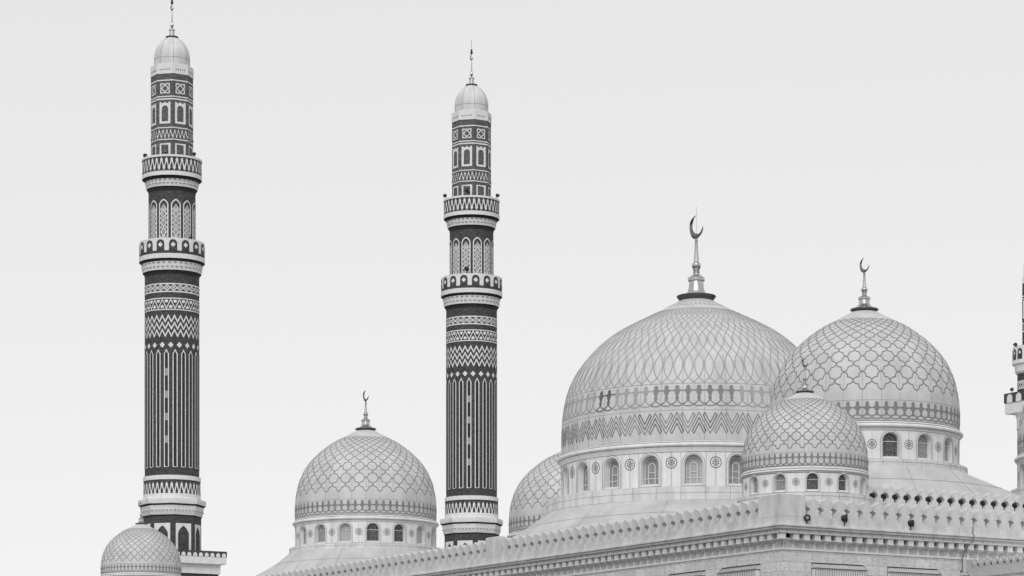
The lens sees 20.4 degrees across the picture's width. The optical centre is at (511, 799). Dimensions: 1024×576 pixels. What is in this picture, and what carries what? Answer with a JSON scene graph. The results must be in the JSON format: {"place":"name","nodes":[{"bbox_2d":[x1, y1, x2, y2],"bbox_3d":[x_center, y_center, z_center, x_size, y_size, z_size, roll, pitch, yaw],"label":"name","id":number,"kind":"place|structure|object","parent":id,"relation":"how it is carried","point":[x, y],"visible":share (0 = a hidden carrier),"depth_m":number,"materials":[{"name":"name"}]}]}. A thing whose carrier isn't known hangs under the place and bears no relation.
{"place":"outdoors","nodes":[
{"label":"outdoors","id":0,"kind":"place"},
{"bbox_2d":[100,502,181,575],"bbox_3d":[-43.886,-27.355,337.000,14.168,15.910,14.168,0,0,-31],"label":"dome","id":1,"kind":"structure","parent":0,"point":[140,548],"depth_m":333.41,"materials":[{"name":"stone"}]},
{"bbox_2d":[0,0,1023,575],"label":"sky","id":2,"kind":"structure","parent":0,"point":[806,141],"materials":[{"name":"white"}]},
{"label":"ground","id":3,"kind":"structure","parent":0,"visible":0},
{"bbox_2d":[138,0,226,575],"bbox_3d":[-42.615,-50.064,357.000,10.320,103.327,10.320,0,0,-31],"label":"minaret","id":4,"kind":"object","parent":3,"relation":"on","point":[172,264],"visible":1,"depth_m":354.30,"materials":[{"name":"stone"}]},
{"bbox_2d":[151,103,155,126],"bbox_3d":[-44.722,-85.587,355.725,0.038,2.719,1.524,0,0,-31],"label":"arched window","id":5,"kind":"structure","parent":4,"relation":"in","point":[153,108],"depth_m":355.84,"materials":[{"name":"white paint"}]},
{"bbox_2d":[160,101,170,123],"bbox_3d":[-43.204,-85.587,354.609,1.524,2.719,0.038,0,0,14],"label":"arched window","id":6,"kind":"structure","parent":4,"relation":"in","point":[164,110],"depth_m":354.62,"materials":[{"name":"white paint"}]},
{"bbox_2d":[175,102,185,124],"bbox_3d":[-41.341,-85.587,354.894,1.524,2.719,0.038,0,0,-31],"label":"arched window","id":7,"kind":"structure","parent":4,"relation":"in","point":[180,113],"depth_m":354.97,"materials":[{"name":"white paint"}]},
{"bbox_2d":[189,106,192,127],"bbox_3d":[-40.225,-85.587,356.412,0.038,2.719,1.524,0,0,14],"label":"arched window","id":8,"kind":"structure","parent":4,"relation":"in","point":[190,108],"depth_m":356.45,"materials":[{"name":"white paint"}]},
{"bbox_2d":[440,39,502,547],"bbox_3d":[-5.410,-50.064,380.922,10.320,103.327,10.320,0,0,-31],"label":"minaret","id":9,"kind":"object","parent":3,"relation":"on","point":[471,297],"visible":0.96,"depth_m":378.21,"materials":[{"name":"grey stone"}]},
{"bbox_2d":[453,147,457,168],"bbox_3d":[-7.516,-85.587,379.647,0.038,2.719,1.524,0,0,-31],"label":"arched window","id":10,"kind":"structure","parent":9,"relation":"in","point":[455,155],"depth_m":379.71,"materials":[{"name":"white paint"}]},
{"bbox_2d":[462,146,471,165],"bbox_3d":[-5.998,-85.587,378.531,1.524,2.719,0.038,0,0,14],"label":"arched window","id":11,"kind":"structure","parent":9,"relation":"in","point":[466,151],"depth_m":378.51,"materials":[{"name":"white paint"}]},
{"bbox_2d":[476,146,485,166],"bbox_3d":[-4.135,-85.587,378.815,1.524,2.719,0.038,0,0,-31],"label":"arched window","id":12,"kind":"structure","parent":9,"relation":"in","point":[480,156],"depth_m":378.79,"materials":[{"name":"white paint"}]},
{"bbox_2d":[488,148,490,169],"bbox_3d":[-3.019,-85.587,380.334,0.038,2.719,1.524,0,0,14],"label":"arched window","id":13,"kind":"structure","parent":9,"relation":"in","point":[489,154],"depth_m":380.45,"materials":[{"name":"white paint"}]},
{"bbox_2d":[261,493,1023,575],"bbox_3d":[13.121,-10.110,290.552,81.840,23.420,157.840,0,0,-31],"label":"prayer hall","id":14,"kind":"structure","parent":3,"relation":"on","point":[775,534],"depth_m":210.81,"materials":[{"name":"grey stone"}]},
{"bbox_2d":[256,390,438,575],"bbox_3d":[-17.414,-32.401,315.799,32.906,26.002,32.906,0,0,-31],"label":"dome","id":15,"kind":"structure","parent":14,"relation":"on","point":[365,490],"depth_m":309.14,"materials":[{"name":"stone"}]},
{"bbox_2d":[299,525,305,545],"bbox_3d":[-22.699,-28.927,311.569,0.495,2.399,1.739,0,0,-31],"label":"window","id":16,"kind":"structure","parent":15,"relation":"in","point":[301,525],"depth_m":312.04,"materials":[{"name":"glass"}]},
{"bbox_2d":[314,523,325,543],"bbox_3d":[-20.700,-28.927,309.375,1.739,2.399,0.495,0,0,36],"label":"window","id":17,"kind":"structure","parent":15,"relation":"in","point":[322,531],"depth_m":309.61,"materials":[{"name":"stone"}]},
{"bbox_2d":[337,521,352,542],"bbox_3d":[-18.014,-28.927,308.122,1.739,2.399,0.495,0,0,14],"label":"window","id":18,"kind":"structure","parent":15,"relation":"in","point":[346,531],"depth_m":308.25,"materials":[{"name":"stone"}]},
{"bbox_2d":[365,521,380,542],"bbox_3d":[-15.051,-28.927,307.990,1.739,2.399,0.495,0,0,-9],"label":"window","id":19,"kind":"structure","parent":15,"relation":"in","point":[371,532],"depth_m":308.18,"materials":[{"name":"stone"}]},
{"bbox_2d":[393,522,406,543],"bbox_3d":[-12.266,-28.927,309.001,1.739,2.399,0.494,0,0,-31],"label":"window","id":20,"kind":"structure","parent":15,"relation":"in","point":[398,531],"depth_m":309.16,"materials":[{"name":"glass"}]},
{"bbox_2d":[416,524,425,545],"bbox_3d":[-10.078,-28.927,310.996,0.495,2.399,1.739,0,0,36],"label":"window","id":21,"kind":"structure","parent":15,"relation":"in","point":[418,531],"depth_m":311.20,"materials":[{"name":"stone"}]},
{"bbox_2d":[506,451,560,537],"bbox_3d":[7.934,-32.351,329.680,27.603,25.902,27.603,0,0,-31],"label":"dome","id":22,"kind":"structure","parent":14,"relation":"on","point":[538,486],"depth_m":324.89,"materials":[{"name":"stone"}]},
{"bbox_2d":[514,216,796,536],"bbox_3d":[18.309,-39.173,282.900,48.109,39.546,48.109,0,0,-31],"label":"dome","id":23,"kind":"structure","parent":14,"relation":"on","point":[665,409],"depth_m":271.49,"materials":[{"name":"stone"}]},
{"bbox_2d":[576,460,588,492],"bbox_3d":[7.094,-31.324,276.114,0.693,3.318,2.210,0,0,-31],"label":"window","id":24,"kind":"structure","parent":23,"relation":"in","point":[586,469],"depth_m":276.52,"materials":[{"name":"stone"}]},
{"bbox_2d":[603,456,620,489],"bbox_3d":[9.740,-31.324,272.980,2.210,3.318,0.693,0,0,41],"label":"window","id":25,"kind":"structure","parent":23,"relation":"in","point":[614,469],"depth_m":273.23,"materials":[{"name":"stone"}]},
{"bbox_2d":[639,453,660,487],"bbox_3d":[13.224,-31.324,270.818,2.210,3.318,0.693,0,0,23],"label":"window","id":26,"kind":"structure","parent":23,"relation":"in","point":[651,463],"depth_m":271.04,"materials":[{"name":"stone"}]},
{"bbox_2d":[682,451,704,485],"bbox_3d":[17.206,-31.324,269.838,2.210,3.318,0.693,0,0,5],"label":"window","id":27,"kind":"structure","parent":23,"relation":"in","point":[693,464],"depth_m":270.11,"materials":[{"name":"stone"}]},
{"bbox_2d":[726,452,741,485],"bbox_3d":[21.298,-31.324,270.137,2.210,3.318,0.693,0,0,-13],"label":"window","id":28,"kind":"structure","parent":23,"relation":"in","point":[733,466],"depth_m":270.38,"materials":[{"name":"stone"}]},
{"bbox_2d":[668,570,704,575],"bbox_3d":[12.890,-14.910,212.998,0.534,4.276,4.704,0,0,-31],"label":"window","id":29,"kind":"structure","parent":14,"relation":"in","point":[695,573],"depth_m":212.35,"materials":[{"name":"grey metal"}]},
{"bbox_2d":[717,563,759,575],"bbox_3d":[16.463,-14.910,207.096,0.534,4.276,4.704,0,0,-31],"label":"window","id":30,"kind":"structure","parent":14,"relation":"in","point":[754,570],"depth_m":206.60,"materials":[{"name":"grey metal"}]},
{"bbox_2d":[804,514,810,523],"bbox_3d":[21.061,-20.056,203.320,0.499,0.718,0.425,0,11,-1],"label":"floodlight","id":31,"kind":"object","parent":14,"relation":"on","point":[807,517],"visible":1,"depth_m":203.10,"materials":[{"name":"black metal"}]},
{"bbox_2d":[737,357,896,517],"bbox_3d":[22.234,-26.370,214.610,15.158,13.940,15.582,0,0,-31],"label":"dome","id":32,"kind":"structure","parent":14,"relation":"on","point":[807,441],"depth_m":210.74,"materials":[{"name":"stone"}]},
{"bbox_2d":[749,475,757,495],"bbox_3d":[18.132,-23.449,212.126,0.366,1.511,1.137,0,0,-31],"label":"window","id":33,"kind":"structure","parent":32,"relation":"in","point":[755,483],"depth_m":212.27,"materials":[{"name":"stone"}]},
{"bbox_2d":[773,472,786,492],"bbox_3d":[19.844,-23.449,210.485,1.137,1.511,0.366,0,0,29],"label":"window","id":34,"kind":"structure","parent":32,"relation":"in","point":[781,482],"depth_m":210.57,"materials":[{"name":"stone"}]},
{"bbox_2d":[805,472,819,490],"bbox_3d":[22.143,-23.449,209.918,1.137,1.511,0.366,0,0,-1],"label":"window","id":35,"kind":"structure","parent":32,"relation":"in","point":[811,482],"depth_m":210.06,"materials":[{"name":"stone"}]},
{"bbox_2d":[837,472,849,492],"bbox_3d":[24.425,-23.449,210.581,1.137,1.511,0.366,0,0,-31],"label":"window","id":36,"kind":"structure","parent":32,"relation":"in","point":[841,480],"depth_m":210.67,"materials":[{"name":"stone"}]},
{"bbox_2d":[811,562,866,575],"bbox_3d":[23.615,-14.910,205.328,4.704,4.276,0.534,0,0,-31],"label":"window","id":37,"kind":"structure","parent":14,"relation":"in","point":[820,569],"depth_m":205.14,"materials":[{"name":"grey metal"}]},
{"bbox_2d":[841,514,847,525],"bbox_3d":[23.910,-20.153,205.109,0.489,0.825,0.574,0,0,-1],"label":"floodlight","id":38,"kind":"object","parent":14,"relation":"on","point":[844,518],"visible":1,"depth_m":204.91,"materials":[{"name":"black metal"}]},
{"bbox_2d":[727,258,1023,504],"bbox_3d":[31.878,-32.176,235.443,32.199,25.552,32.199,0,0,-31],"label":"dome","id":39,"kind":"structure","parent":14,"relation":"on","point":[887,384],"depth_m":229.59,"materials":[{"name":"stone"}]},
{"bbox_2d":[880,430,900,458],"bbox_3d":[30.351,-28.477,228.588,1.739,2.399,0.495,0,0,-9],"label":"window","id":40,"kind":"structure","parent":39,"relation":"in","point":[889,440],"depth_m":228.74,"materials":[{"name":"stone"}]},
{"bbox_2d":[916,432,932,460],"bbox_3d":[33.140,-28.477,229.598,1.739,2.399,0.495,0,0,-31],"label":"window","id":41,"kind":"structure","parent":39,"relation":"in","point":[921,442],"depth_m":229.80,"materials":[{"name":"stone"}]},
{"bbox_2d":[944,435,953,462],"bbox_3d":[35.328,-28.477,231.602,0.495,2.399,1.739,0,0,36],"label":"window","id":42,"kind":"structure","parent":39,"relation":"in","point":[945,442],"depth_m":231.94,"materials":[{"name":"stone"}]},
{"bbox_2d":[908,520,913,529],"bbox_3d":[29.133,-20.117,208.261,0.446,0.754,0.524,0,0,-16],"label":"floodlight","id":43,"kind":"object","parent":14,"relation":"on","point":[910,523],"visible":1,"depth_m":208.10,"materials":[{"name":"black metal"}]},
{"bbox_2d":[887,566,940,575],"bbox_3d":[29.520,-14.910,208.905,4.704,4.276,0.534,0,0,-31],"label":"window","id":44,"kind":"structure","parent":14,"relation":"in","point":[894,571],"depth_m":208.73,"materials":[{"name":"grey metal"}]},
{"bbox_2d":[868,485,1023,525],"bbox_3d":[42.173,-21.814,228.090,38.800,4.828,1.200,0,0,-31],"label":"terrace wall","id":45,"kind":"structure","parent":14,"relation":"on","point":[957,500],"depth_m":222.65,"materials":[{"name":"stone"}]},
{"bbox_2d":[962,533,974,572],"bbox_3d":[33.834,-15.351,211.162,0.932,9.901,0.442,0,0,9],"label":"cable","id":46,"kind":"object","parent":14,"relation":"hanging from","point":[963,554],"visible":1,"depth_m":211.39,"materials":[{"name":"black metal"}]},
{"bbox_2d":[1010,405,1023,496],"bbox_3d":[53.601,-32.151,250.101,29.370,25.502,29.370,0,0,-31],"label":"dome","id":47,"kind":"structure","parent":14,"relation":"on","point":[1019,462],"depth_m":249.84,"materials":[{"name":"stone"}]},
{"bbox_2d":[966,554,1023,575],"bbox_3d":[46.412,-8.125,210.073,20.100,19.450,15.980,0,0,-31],"label":"entrance block","id":48,"kind":"structure","parent":3,"relation":"on","point":[1007,565],"depth_m":208.78,"materials":[{"name":"stone"}]},
{"bbox_2d":[1004,270,1023,487],"bbox_3d":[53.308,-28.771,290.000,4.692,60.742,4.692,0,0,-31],"label":"minaret","id":49,"kind":"object","parent":3,"relation":"on","point":[1014,402],"visible":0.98,"depth_m":289.43,"materials":[{"name":"stone"}]}
]}

